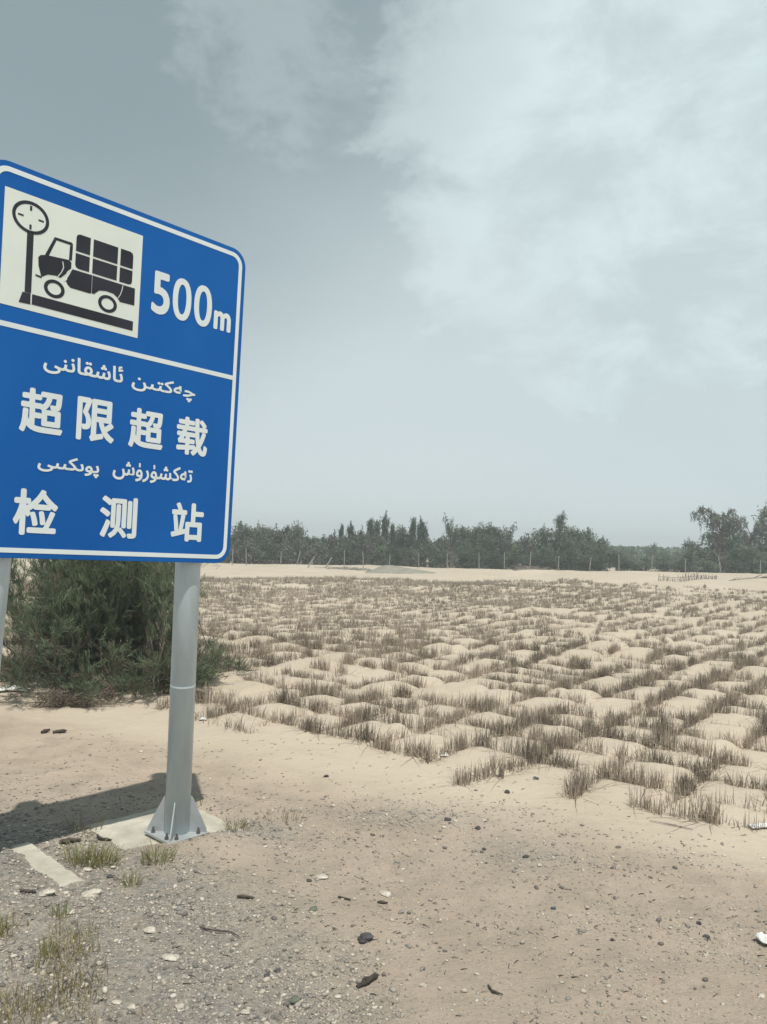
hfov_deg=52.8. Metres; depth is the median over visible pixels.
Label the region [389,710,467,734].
straw row
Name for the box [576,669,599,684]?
straw row
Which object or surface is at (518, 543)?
broadleaf tree
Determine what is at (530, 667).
straw row
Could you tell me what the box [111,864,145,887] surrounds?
grass tuft
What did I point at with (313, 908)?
stone
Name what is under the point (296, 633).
straw row
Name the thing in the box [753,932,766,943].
plastic scrap
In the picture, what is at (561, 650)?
straw row
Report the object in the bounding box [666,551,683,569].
tree
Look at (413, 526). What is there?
poplar tree
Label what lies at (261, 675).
straw row
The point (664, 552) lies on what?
tree
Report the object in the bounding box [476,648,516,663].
straw row
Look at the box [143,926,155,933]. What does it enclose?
stone
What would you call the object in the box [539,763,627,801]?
straw row
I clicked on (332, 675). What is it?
straw row
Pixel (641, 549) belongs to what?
wood
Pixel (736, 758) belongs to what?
straw row
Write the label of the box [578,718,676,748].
straw row
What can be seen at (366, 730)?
straw row
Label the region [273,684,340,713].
straw row
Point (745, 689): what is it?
straw row
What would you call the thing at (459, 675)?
straw row
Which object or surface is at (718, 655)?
straw row
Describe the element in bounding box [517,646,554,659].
straw row
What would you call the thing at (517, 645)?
straw row
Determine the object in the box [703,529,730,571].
broadleaf tree
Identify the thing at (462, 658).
straw row
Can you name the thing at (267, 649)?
straw row
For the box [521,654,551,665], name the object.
straw row
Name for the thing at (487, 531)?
open tree
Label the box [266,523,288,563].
scrub bush
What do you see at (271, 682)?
straw row
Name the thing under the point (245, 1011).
stone
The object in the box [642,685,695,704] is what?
straw row
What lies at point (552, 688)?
straw row
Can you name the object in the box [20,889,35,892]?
stick
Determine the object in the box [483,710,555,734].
straw row
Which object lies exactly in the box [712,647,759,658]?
straw row
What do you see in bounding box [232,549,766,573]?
wire fence
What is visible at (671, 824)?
stick
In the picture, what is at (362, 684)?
straw row
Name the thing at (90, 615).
tamarisk bush
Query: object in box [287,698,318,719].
straw row
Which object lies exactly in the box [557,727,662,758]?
straw row
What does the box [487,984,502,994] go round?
stick
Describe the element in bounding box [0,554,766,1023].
ground
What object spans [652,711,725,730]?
straw row
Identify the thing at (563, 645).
straw row
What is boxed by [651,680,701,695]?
straw row
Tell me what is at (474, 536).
broadleaf tree
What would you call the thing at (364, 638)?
straw row
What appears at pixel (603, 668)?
straw row
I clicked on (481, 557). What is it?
bush
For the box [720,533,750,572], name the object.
broadleaf tree
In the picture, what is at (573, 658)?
straw row
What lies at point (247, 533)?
broadleaf tree
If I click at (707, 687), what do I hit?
straw row
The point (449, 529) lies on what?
open tree
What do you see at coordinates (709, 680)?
straw row
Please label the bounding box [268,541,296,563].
scrub bush
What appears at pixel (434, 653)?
straw row
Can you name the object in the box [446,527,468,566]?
broadleaf tree
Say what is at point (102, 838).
bark strip
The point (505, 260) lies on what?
sky
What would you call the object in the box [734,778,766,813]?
straw row
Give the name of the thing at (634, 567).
broadleaf tree
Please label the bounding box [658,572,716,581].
reed barrier
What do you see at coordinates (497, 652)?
straw row
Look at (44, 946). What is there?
grass tuft
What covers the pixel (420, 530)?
poplar tree
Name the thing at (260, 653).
straw row
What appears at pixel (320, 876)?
stone
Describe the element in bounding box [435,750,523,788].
straw row
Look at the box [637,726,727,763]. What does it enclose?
straw row
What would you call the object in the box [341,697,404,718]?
straw row
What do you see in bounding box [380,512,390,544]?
poplar tree
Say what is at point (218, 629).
straw row
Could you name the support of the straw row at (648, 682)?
on the ground at (130, 724)
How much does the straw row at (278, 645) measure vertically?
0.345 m
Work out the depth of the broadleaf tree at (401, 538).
82.59 m
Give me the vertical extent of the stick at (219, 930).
0.020 m
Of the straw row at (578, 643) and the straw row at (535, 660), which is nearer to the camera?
the straw row at (535, 660)
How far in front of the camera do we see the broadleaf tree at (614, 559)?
79.96 m
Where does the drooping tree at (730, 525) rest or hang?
on the ground at (130, 724)
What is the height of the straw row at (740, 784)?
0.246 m
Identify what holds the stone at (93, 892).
on the ground at (130, 724)
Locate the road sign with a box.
[0,160,244,843]
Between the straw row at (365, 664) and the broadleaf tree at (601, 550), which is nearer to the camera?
the straw row at (365, 664)
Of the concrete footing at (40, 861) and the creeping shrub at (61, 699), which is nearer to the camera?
the concrete footing at (40, 861)
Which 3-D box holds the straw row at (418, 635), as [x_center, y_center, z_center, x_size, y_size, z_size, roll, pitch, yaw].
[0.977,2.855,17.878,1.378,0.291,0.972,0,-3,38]
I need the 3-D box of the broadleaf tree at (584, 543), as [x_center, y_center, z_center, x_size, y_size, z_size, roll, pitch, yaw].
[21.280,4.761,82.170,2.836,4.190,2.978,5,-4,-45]
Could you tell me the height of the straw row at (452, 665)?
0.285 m
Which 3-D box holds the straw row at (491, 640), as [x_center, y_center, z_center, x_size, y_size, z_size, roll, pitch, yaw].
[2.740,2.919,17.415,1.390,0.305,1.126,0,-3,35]
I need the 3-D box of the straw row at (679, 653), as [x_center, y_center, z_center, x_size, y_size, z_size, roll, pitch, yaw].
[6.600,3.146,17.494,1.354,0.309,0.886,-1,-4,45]
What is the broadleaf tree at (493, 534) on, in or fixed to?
on the ground at (130, 724)
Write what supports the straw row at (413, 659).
on the ground at (130, 724)
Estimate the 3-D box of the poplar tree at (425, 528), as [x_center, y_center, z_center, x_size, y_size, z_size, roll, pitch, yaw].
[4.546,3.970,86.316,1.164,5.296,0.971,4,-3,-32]
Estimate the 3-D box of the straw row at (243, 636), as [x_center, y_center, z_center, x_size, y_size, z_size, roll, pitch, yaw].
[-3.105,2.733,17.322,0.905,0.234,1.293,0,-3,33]
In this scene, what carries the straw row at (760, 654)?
on the ground at (130, 724)
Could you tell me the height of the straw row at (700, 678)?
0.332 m
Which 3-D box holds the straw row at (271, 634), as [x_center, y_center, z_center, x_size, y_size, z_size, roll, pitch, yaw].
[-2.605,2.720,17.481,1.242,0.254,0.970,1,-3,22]
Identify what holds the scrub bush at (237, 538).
on the ground at (130, 724)
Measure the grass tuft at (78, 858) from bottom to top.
0.197 m
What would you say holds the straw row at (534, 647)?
on the ground at (130, 724)
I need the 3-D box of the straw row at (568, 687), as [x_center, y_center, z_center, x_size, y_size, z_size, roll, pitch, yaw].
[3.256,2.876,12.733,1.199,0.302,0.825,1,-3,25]
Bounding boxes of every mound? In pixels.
[318,566,370,570]
[365,565,435,573]
[505,565,554,570]
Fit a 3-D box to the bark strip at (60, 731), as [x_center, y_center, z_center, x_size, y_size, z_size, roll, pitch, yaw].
[-3.926,2.663,9.372,0.160,0.059,0.064,4,-3,-37]
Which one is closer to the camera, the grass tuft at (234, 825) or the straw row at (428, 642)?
the grass tuft at (234, 825)
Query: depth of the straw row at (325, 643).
17.07 m
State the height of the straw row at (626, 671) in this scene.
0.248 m
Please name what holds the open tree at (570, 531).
on the ground at (130, 724)
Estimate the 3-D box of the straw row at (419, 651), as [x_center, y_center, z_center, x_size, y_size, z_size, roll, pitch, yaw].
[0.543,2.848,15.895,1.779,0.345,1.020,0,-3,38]
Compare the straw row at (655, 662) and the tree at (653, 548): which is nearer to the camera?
the straw row at (655, 662)
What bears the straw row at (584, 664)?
on the ground at (130, 724)
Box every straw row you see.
[148,686,219,710]
[157,686,206,702]
[166,696,254,720]
[196,681,244,707]
[198,629,237,640]
[199,692,290,710]
[203,716,254,733]
[207,624,239,635]
[216,657,265,672]
[218,639,251,654]
[222,634,258,645]
[222,647,253,659]
[226,635,254,649]
[229,630,259,640]
[231,625,259,633]
[233,696,284,723]
[235,711,277,730]
[236,672,279,686]
[245,652,296,669]
[247,636,295,646]
[247,644,285,663]
[249,636,282,651]
[250,663,288,678]
[252,627,283,638]
[252,641,277,656]
[264,677,353,702]
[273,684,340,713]
[274,643,308,650]
[276,674,309,691]
[276,710,334,734]
[278,630,308,640]
[279,634,313,647]
[281,664,324,678]
[283,644,314,656]
[283,645,323,660]
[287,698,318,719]
[295,655,355,674]
[299,638,338,652]
[299,692,364,712]
[309,629,337,642]
[311,700,370,720]
[312,649,330,657]
[312,672,354,687]
[312,685,366,701]
[313,634,340,644]
[318,677,360,694]
[319,668,348,677]
[319,704,381,729]
[321,716,391,745]
[328,641,362,651]
[333,641,370,656]
[334,646,379,663]
[336,632,369,646]
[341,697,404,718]
[342,657,381,668]
[350,676,386,689]
[356,692,412,712]
[358,631,384,641]
[359,642,397,655]
[360,683,398,702]
[361,702,421,731]
[364,640,396,651]
[367,634,397,646]
[368,654,424,674]
[369,730,438,758]
[374,647,408,662]
[377,673,431,688]
[379,680,447,703]
[380,725,423,742]
[381,668,408,680]
[384,642,429,656]
[387,634,419,648]
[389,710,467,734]
[391,636,427,650]
[394,692,450,713]
[395,702,461,723]
[400,655,443,669]
[403,630,450,642]
[403,667,460,680]
[404,652,441,661]
[405,635,443,645]
[413,719,474,740]
[419,728,499,763]
[422,644,456,658]
[423,655,449,660]
[434,638,472,645]
[435,655,463,669]
[435,689,495,711]
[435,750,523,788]
[437,659,488,676]
[444,669,484,682]
[444,674,491,688]
[445,703,477,722]
[445,713,528,732]
[451,650,484,663]
[455,715,530,745]
[456,659,506,677]
[461,747,564,779]
[463,640,490,649]
[463,723,539,760]
[466,690,514,712]
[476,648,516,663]
[479,649,514,657]
[480,671,523,683]
[481,699,553,721]
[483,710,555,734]
[484,634,526,649]
[484,637,540,652]
[484,680,538,694]
[484,746,601,772]
[491,663,542,677]
[492,717,577,748]
[493,656,535,668]
[506,684,541,704]
[508,675,557,686]
[514,638,560,653]
[514,700,561,718]
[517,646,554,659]
[517,659,556,673]
[519,705,595,736]
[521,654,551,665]
[524,726,592,756]
[529,668,585,684]
[529,678,563,692]
[531,654,576,669]
[532,684,593,702]
[538,670,582,686]
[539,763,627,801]
[541,640,578,649]
[547,645,569,656]
[553,666,592,677]
[554,698,648,719]
[557,677,610,695]
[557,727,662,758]
[559,635,593,648]
[562,711,630,745]
[564,653,596,667]
[565,642,605,654]
[569,696,589,710]
[570,657,616,671]
[575,741,643,779]
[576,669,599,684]
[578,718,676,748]
[585,712,628,736]
[587,667,646,684]
[589,673,651,689]
[590,784,728,830]
[592,753,694,800]
[594,665,614,676]
[594,706,706,735]
[598,683,628,697]
[599,682,680,700]
[601,705,642,725]
[603,640,626,654]
[603,650,644,661]
[611,659,636,672]
[614,692,664,711]
[616,744,733,780]
[619,665,663,679]
[621,655,674,671]
[629,665,672,681]
[630,737,657,760]
[634,719,686,747]
[636,642,671,652]
[636,674,686,686]
[637,699,696,720]
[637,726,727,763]
[638,721,766,747]
[640,647,666,663]
[642,656,697,669]
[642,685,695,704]
[644,789,695,818]
[649,689,747,705]
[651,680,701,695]
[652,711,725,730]
[653,644,671,658]
[654,669,712,684]
[658,668,671,677]
[661,646,689,656]
[664,660,699,674]
[667,765,742,798]
[672,696,717,721]
[674,746,753,780]
[674,776,766,810]
[677,653,698,667]
[680,672,738,688]
[682,665,726,681]
[685,680,755,697]
[686,652,711,663]
[686,761,766,794]
[693,693,745,712]
[695,803,766,830]
[696,672,719,686]
[700,649,750,662]
[700,650,720,660]
[700,681,762,695]
[706,685,748,703]
[707,745,766,773]
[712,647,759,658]
[713,669,764,685]
[715,699,766,718]
[721,664,766,679]
[726,691,765,708]
[726,709,766,735]
[727,654,766,666]
[731,656,758,670]
[732,723,766,748]
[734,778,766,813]
[744,680,766,694]
[746,675,766,685]
[747,654,765,665]
[750,649,766,659]
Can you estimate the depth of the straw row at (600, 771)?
8.43 m
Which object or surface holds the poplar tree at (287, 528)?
on the ground at (130, 724)
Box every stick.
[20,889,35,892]
[200,927,240,936]
[237,894,254,898]
[377,900,387,903]
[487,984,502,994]
[650,820,692,829]
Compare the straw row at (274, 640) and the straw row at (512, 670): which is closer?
the straw row at (512, 670)
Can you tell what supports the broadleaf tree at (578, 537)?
on the ground at (130, 724)
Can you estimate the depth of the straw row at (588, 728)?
9.95 m
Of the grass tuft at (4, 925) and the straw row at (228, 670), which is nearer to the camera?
the grass tuft at (4, 925)
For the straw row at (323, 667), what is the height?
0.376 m
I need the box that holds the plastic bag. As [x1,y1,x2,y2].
[0,685,29,690]
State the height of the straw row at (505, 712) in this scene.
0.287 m
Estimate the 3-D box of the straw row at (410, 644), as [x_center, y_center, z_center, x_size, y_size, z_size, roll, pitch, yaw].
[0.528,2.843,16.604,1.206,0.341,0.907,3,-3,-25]
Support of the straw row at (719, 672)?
on the ground at (130, 724)
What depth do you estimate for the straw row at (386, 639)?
17.15 m
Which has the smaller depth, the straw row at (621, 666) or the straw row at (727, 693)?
the straw row at (727, 693)
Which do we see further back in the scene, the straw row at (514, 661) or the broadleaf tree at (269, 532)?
the broadleaf tree at (269, 532)
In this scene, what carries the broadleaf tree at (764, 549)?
on the ground at (130, 724)
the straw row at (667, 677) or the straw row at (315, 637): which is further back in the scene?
the straw row at (315, 637)
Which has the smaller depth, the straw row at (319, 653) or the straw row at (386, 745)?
the straw row at (386, 745)
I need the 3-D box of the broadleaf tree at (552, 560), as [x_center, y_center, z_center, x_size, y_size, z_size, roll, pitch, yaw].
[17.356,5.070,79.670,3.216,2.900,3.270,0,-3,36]
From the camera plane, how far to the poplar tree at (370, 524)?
87.15 m
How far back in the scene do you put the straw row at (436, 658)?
15.63 m
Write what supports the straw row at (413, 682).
on the ground at (130, 724)
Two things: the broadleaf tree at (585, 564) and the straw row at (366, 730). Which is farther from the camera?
the broadleaf tree at (585, 564)
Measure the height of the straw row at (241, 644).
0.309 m
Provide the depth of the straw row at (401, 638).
17.19 m
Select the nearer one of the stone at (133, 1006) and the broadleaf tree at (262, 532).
the stone at (133, 1006)
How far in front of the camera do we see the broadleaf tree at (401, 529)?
85.95 m
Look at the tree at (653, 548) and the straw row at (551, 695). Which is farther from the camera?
the tree at (653, 548)
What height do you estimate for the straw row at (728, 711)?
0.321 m
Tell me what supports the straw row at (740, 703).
on the ground at (130, 724)
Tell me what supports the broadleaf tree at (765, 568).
on the ground at (130, 724)
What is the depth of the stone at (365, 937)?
4.75 m
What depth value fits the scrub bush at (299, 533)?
81.66 m
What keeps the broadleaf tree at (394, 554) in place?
on the ground at (130, 724)
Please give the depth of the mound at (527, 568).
65.71 m
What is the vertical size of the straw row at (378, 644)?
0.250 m
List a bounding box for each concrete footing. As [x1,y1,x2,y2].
[12,842,84,886]
[86,808,238,848]
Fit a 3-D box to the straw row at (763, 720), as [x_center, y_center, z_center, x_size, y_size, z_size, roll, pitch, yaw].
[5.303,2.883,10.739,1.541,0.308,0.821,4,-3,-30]
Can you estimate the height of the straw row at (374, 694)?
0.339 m
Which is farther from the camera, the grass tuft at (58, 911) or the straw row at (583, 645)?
the straw row at (583, 645)
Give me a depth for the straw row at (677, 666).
15.50 m
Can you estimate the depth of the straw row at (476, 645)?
17.25 m
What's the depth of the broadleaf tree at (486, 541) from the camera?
82.46 m
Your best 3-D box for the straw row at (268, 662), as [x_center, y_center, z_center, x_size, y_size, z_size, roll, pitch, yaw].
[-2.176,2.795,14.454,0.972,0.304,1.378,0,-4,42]
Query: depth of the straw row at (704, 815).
7.18 m
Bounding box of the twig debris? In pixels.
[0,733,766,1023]
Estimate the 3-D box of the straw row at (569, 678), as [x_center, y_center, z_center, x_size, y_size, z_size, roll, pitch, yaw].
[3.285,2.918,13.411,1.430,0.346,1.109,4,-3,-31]
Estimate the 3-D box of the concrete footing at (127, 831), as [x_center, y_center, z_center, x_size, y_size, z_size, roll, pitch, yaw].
[-1.821,2.763,6.410,0.977,0.288,0.985,-1,-4,43]
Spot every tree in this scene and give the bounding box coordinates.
[231,520,252,562]
[231,526,257,561]
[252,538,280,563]
[253,524,271,559]
[260,526,275,562]
[270,528,296,563]
[283,525,291,536]
[305,536,324,564]
[337,523,343,545]
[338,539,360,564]
[346,520,355,545]
[366,517,373,542]
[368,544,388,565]
[369,520,380,560]
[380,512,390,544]
[382,544,405,565]
[389,522,395,558]
[393,530,415,565]
[394,524,407,565]
[397,530,421,565]
[408,516,416,538]
[414,515,427,564]
[419,542,445,567]
[422,525,427,563]
[425,536,456,567]
[442,513,458,565]
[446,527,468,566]
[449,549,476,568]
[455,539,473,568]
[456,522,482,560]
[463,528,485,568]
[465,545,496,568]
[471,533,496,567]
[475,522,498,565]
[482,523,508,563]
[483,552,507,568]
[492,526,507,565]
[502,522,517,553]
[505,546,527,569]
[514,538,525,566]
[520,550,543,568]
[528,523,554,568]
[534,545,556,568]
[535,547,564,569]
[537,528,569,569]
[550,511,572,562]
[556,548,582,570]
[561,522,582,549]
[569,528,594,559]
[573,537,595,570]
[573,553,600,570]
[578,527,598,568]
[587,546,610,570]
[590,536,614,570]
[592,541,614,570]
[598,551,633,570]
[604,545,618,567]
[609,560,637,570]
[615,545,634,568]
[626,548,645,565]
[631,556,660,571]
[642,542,658,568]
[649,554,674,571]
[653,549,674,568]
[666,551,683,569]
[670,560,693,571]
[675,539,703,571]
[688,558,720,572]
[690,506,746,572]
[702,533,735,557]
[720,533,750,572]
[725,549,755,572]
[736,545,766,573]
[738,515,766,564]
[742,544,763,573]
[751,502,766,571]
[754,543,766,557]
[756,551,766,573]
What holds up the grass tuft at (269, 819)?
on the ground at (130, 724)
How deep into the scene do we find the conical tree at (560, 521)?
83.13 m
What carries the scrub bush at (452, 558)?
on the ground at (130, 724)
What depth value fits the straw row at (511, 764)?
8.54 m
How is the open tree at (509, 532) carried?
on the ground at (130, 724)
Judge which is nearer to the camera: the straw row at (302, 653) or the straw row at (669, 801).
the straw row at (669, 801)
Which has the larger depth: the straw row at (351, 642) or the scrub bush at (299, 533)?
the scrub bush at (299, 533)
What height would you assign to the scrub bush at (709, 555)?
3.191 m
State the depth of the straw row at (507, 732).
9.72 m
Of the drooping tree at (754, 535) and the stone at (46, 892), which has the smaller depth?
the stone at (46, 892)
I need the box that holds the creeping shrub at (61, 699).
[4,681,122,711]
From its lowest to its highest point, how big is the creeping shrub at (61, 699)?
0.484 m
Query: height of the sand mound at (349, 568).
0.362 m
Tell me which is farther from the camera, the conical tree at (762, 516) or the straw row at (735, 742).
the conical tree at (762, 516)
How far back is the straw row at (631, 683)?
13.38 m
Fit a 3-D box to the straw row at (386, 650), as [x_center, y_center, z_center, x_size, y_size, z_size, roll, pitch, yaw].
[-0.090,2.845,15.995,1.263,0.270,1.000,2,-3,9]
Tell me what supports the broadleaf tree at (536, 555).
on the ground at (130, 724)
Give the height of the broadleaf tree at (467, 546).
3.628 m
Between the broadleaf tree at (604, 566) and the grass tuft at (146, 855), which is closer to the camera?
the grass tuft at (146, 855)
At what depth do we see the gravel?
4.82 m
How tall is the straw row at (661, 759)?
0.296 m
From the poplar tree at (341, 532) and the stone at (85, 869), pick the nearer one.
the stone at (85, 869)
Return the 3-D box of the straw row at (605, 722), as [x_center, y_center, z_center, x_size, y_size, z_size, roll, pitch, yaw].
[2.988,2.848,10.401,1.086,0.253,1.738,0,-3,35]
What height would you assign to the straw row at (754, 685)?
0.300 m
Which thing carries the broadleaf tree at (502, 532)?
on the ground at (130, 724)
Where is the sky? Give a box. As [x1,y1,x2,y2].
[0,0,766,557]
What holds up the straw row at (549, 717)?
on the ground at (130, 724)
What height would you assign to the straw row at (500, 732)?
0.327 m
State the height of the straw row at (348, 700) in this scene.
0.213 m
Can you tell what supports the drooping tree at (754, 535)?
on the ground at (130, 724)
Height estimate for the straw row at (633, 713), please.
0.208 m
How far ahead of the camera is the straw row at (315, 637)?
17.44 m
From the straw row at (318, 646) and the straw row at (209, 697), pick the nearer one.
the straw row at (209, 697)
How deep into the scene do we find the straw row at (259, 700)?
10.97 m
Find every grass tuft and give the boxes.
[0,909,12,937]
[33,931,61,958]
[46,898,74,918]
[57,833,116,868]
[65,812,107,833]
[78,841,127,869]
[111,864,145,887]
[131,836,182,865]
[223,815,250,830]
[254,805,303,822]
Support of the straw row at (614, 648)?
on the ground at (130, 724)
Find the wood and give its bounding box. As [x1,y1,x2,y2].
[231,534,763,564]
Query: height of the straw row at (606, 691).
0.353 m
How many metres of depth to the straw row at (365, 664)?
14.48 m
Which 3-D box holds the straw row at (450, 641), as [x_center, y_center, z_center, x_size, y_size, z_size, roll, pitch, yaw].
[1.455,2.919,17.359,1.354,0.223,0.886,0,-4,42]
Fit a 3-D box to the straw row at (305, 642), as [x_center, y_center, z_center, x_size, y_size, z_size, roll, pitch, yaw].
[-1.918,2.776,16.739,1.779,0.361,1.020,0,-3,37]
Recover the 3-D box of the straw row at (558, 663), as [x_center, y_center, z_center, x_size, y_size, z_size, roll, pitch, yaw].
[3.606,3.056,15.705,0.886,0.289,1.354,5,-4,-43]
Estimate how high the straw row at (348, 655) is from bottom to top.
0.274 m
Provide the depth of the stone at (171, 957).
4.46 m
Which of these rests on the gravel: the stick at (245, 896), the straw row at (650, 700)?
the stick at (245, 896)
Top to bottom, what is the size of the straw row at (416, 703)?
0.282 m
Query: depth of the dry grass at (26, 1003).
4.12 m
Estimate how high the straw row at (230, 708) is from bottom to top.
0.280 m
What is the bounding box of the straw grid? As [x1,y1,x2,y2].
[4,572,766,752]
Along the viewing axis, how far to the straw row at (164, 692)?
11.66 m
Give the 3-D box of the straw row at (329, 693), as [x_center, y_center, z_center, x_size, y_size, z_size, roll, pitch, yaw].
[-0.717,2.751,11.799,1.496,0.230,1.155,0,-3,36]
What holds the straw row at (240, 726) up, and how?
on the ground at (130, 724)
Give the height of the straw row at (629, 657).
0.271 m
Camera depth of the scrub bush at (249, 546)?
79.78 m
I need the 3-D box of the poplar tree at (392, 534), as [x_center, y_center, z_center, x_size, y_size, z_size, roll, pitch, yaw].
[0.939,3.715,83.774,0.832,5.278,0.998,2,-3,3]
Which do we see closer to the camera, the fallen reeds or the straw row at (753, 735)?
the straw row at (753, 735)
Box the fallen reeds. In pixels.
[729,575,766,580]
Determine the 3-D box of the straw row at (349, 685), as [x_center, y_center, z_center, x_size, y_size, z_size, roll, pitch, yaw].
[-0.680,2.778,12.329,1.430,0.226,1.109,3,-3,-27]
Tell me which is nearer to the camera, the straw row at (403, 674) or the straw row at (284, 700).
the straw row at (284, 700)
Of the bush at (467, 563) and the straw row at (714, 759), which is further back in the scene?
the bush at (467, 563)
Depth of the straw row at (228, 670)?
13.77 m
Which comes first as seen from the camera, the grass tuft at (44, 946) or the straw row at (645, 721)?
the grass tuft at (44, 946)
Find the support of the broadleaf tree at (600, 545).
on the ground at (130, 724)
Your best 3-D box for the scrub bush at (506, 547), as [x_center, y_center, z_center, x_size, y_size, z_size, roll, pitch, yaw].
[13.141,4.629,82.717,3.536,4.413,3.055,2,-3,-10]
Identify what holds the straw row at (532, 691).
on the ground at (130, 724)
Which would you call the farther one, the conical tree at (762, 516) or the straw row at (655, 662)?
the conical tree at (762, 516)
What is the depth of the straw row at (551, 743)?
9.21 m
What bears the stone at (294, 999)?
on the ground at (130, 724)
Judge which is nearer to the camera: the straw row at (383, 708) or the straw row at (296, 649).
the straw row at (383, 708)
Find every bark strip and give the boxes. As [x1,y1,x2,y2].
[41,729,49,733]
[53,729,66,733]
[59,837,80,843]
[96,834,111,840]
[356,973,378,987]
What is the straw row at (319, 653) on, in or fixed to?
on the ground at (130, 724)
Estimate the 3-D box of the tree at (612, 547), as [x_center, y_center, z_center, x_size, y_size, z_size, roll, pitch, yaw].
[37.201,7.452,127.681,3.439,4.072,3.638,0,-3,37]
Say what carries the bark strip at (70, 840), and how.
on the ground at (130, 724)
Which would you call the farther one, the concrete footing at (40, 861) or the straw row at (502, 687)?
the straw row at (502, 687)
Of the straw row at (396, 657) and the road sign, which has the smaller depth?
the road sign
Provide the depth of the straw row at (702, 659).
16.85 m
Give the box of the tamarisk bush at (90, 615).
[0,558,259,701]
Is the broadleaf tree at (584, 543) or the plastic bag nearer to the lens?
the plastic bag
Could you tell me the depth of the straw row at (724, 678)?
14.52 m
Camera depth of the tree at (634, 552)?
126.55 m
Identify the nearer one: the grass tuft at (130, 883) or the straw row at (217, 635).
the grass tuft at (130, 883)
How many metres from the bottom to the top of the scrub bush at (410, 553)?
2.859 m
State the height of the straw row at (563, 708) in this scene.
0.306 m
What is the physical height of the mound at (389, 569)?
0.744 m
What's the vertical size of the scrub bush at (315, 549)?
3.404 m
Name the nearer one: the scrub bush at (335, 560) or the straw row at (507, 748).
the straw row at (507, 748)
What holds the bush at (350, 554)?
on the ground at (130, 724)
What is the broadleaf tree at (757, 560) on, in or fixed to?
on the ground at (130, 724)
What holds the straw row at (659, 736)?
on the ground at (130, 724)
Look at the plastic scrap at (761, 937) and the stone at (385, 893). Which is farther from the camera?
the stone at (385, 893)
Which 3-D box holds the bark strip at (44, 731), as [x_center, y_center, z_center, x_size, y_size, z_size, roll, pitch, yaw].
[-4.087,2.648,9.349,0.059,0.057,0.120,1,-3,20]
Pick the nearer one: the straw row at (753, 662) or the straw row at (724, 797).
the straw row at (724, 797)
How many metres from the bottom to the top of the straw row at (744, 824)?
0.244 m
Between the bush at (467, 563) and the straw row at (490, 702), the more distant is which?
the bush at (467, 563)
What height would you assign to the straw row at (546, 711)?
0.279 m
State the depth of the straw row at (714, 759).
8.75 m
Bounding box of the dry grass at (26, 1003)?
[0,899,168,1023]
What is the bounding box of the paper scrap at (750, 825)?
[747,823,766,827]
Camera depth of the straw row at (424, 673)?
13.76 m
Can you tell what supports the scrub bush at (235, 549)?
on the ground at (130, 724)
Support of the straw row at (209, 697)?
on the ground at (130, 724)
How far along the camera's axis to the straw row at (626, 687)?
12.98 m
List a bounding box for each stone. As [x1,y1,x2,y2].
[38,888,55,896]
[80,888,101,897]
[82,867,92,872]
[111,1000,121,1004]
[127,1004,135,1009]
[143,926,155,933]
[161,953,179,960]
[175,1003,183,1011]
[240,1009,249,1014]
[288,995,301,1003]
[309,906,317,910]
[314,874,328,879]
[357,932,373,942]
[379,890,391,896]
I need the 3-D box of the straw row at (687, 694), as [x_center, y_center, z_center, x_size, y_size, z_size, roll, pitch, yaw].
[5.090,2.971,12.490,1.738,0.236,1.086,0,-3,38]
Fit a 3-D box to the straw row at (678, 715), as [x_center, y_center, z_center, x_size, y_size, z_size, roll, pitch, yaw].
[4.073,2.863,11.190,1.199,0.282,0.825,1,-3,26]
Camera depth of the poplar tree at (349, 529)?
85.77 m
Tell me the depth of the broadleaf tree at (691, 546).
83.00 m
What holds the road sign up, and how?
on the concrete footing at (127, 831)
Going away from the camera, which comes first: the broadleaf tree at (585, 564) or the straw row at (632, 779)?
the straw row at (632, 779)
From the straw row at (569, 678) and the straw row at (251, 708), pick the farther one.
the straw row at (569, 678)
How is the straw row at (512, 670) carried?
on the ground at (130, 724)
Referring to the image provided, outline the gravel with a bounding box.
[0,746,766,1023]
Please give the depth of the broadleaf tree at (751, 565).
81.91 m
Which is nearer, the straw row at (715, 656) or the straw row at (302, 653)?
the straw row at (302, 653)
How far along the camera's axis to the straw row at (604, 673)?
14.22 m
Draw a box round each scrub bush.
[220,539,243,562]
[227,529,236,562]
[231,532,252,563]
[233,535,260,563]
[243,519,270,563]
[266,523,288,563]
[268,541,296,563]
[281,521,308,561]
[290,536,310,564]
[302,538,326,564]
[319,544,348,564]
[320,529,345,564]
[338,531,361,564]
[348,537,382,564]
[352,524,375,564]
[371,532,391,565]
[398,544,420,566]
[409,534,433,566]
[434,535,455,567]
[435,546,460,567]
[492,535,520,569]
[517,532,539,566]
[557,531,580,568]
[702,549,732,572]
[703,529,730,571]
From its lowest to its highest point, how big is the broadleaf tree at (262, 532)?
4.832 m
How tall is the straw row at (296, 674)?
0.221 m
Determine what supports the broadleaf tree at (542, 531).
on the ground at (130, 724)
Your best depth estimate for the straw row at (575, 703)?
11.72 m
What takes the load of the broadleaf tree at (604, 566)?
on the ground at (130, 724)
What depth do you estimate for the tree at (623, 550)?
125.55 m
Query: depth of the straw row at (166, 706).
10.82 m
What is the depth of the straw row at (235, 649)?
15.67 m
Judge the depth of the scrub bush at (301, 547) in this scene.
79.46 m

